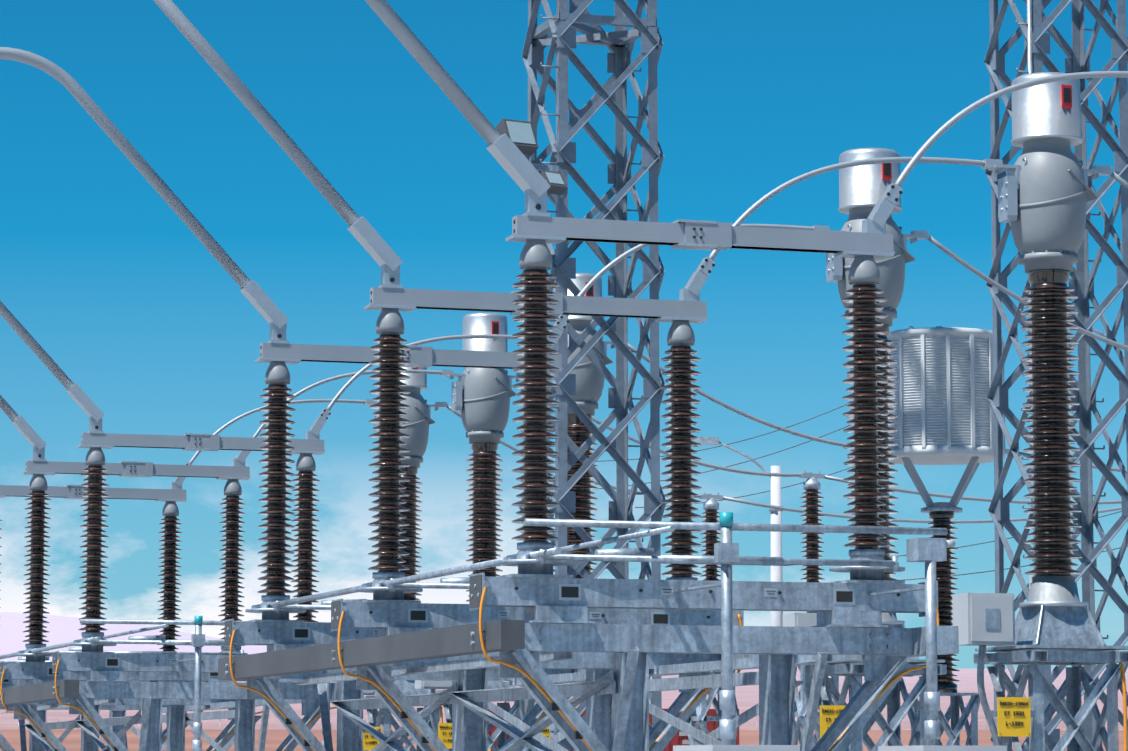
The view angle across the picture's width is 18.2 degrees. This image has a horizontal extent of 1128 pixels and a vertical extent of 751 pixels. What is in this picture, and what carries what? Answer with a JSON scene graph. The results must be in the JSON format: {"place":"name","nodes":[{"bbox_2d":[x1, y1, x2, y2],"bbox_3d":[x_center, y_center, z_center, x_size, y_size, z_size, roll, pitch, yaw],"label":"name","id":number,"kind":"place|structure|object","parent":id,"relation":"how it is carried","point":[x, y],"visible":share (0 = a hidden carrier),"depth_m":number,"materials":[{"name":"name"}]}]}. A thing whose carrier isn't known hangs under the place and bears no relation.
{"place":"outdoors","nodes":[
{"label":"outdoors","id":0,"kind":"place"},
{"bbox_2d":[0,612,1127,750],"bbox_3d":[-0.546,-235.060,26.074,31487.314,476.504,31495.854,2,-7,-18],"label":"ground","id":1,"kind":"structure","parent":0,"point":[62,629],"depth_m":1584.85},
{"bbox_2d":[0,616,336,750],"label":"support structure","id":2,"kind":"object","parent":1,"relation":"on","point":[88,701],"visible":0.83,"depth_m":31.53,"materials":[{"name":"metal"}]},
{"bbox_2d":[0,399,364,688],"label":"disconnector pole","id":3,"kind":"object","parent":2,"relation":"on","point":[173,495],"visible":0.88,"depth_m":37.43,"materials":[{"name":"metal"}]},
{"bbox_2d":[0,369,441,684],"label":"disconnector pole","id":4,"kind":"object","parent":2,"relation":"attached to","point":[35,668],"visible":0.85,"depth_m":34.18,"materials":[{"name":"metal"}]},
{"bbox_2d":[0,301,523,682],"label":"disconnector pole","id":5,"kind":"object","parent":2,"relation":"attached to","point":[94,661],"visible":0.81,"depth_m":31.27,"materials":[{"name":"metal"}]},
{"bbox_2d":[363,367,711,750],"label":"current transformer","id":6,"kind":"object","parent":1,"relation":"on","point":[418,413],"visible":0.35,"depth_m":38.26,"materials":[{"name":"metal"}]},
{"bbox_2d":[218,512,1006,750],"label":"support structure","id":7,"kind":"object","parent":1,"relation":"on","point":[605,671],"visible":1,"depth_m":19.34,"materials":[{"name":"metal"}]},
{"bbox_2d":[0,47,813,651],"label":"disconnector pole","id":8,"kind":"object","parent":7,"relation":"on","point":[276,629],"visible":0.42,"depth_m":24.61,"materials":[{"name":"metal"}]},
{"bbox_2d":[153,0,984,636],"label":"disconnector pole","id":9,"kind":"object","parent":7,"relation":"attached to","point":[389,610],"visible":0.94,"depth_m":21.87,"materials":[{"name":"metal"}]},
{"bbox_2d":[365,0,1127,627],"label":"disconnector pole","id":10,"kind":"object","parent":7,"relation":"attached to","point":[537,590],"visible":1,"depth_m":19.11,"materials":[{"name":"metal"}]},
{"bbox_2d":[415,313,811,750],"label":"current transformer","id":11,"kind":"object","parent":1,"relation":"on","point":[480,399],"visible":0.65,"depth_m":35.45,"materials":[{"name":"metal"}]},
{"bbox_2d":[503,273,847,750],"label":"current transformer","id":12,"kind":"object","parent":1,"relation":"on","point":[590,377],"visible":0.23,"depth_m":32.62,"materials":[{"name":"metal"}]},
{"bbox_2d":[686,493,1121,744],"bbox_3d":[4.620,3.699,40.206,6.759,5.122,0.508,2,-7,-18],"label":"post insulator","id":13,"kind":"object","parent":1,"relation":"on","point":[699,713],"visible":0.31,"depth_m":39.40,"materials":[{"name":"metal"}]},
{"bbox_2d":[782,148,1127,750],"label":"current transformer","id":14,"kind":"object","parent":1,"relation":"on","point":[862,188],"visible":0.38,"depth_m":26.06,"materials":[{"name":"metal"}]},
{"bbox_2d":[794,471,1120,750],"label":"post insulator","id":15,"kind":"object","parent":1,"relation":"on","point":[811,493],"visible":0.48,"depth_m":36.54,"materials":[{"name":"ceramic"}]},
{"bbox_2d":[888,326,1126,744],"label":"line trap","id":16,"kind":"object","parent":1,"relation":"on","point":[942,408],"visible":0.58,"depth_m":33.42,"materials":[{"name":"metal"}]},
{"bbox_2d":[952,72,1127,750],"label":"current transformer","id":17,"kind":"object","parent":1,"relation":"on","point":[1046,193],"visible":1,"depth_m":23.14,"materials":[{"name":"metal"}]},
{"bbox_2d":[0,0,1127,668],"label":"sky","id":18,"kind":"structure","parent":0,"point":[755,97],"materials":[{"name":"blue"}]},
{"bbox_2d":[13,315,1127,750],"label":"yard","id":19,"kind":"structure","parent":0,"point":[679,737],"depth_m":69.51,"materials":[{"name":"grey metal"}]},
{"bbox_2d":[519,0,665,750],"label":"gantry tower","id":20,"kind":"structure","parent":0,"point":[563,25],"depth_m":30.44,"materials":[{"name":"metal"}]},
{"bbox_2d":[496,119,566,197],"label":"floodlights","id":21,"kind":"object","parent":20,"relation":"attached to","point":[521,135],"visible":0.69,"depth_m":29.84,"materials":[{"name":"metal"}]},
{"bbox_2d":[984,0,1127,750],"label":"gantry tower","id":22,"kind":"structure","parent":0,"point":[1036,24],"depth_m":30.91,"materials":[{"name":"metal"}]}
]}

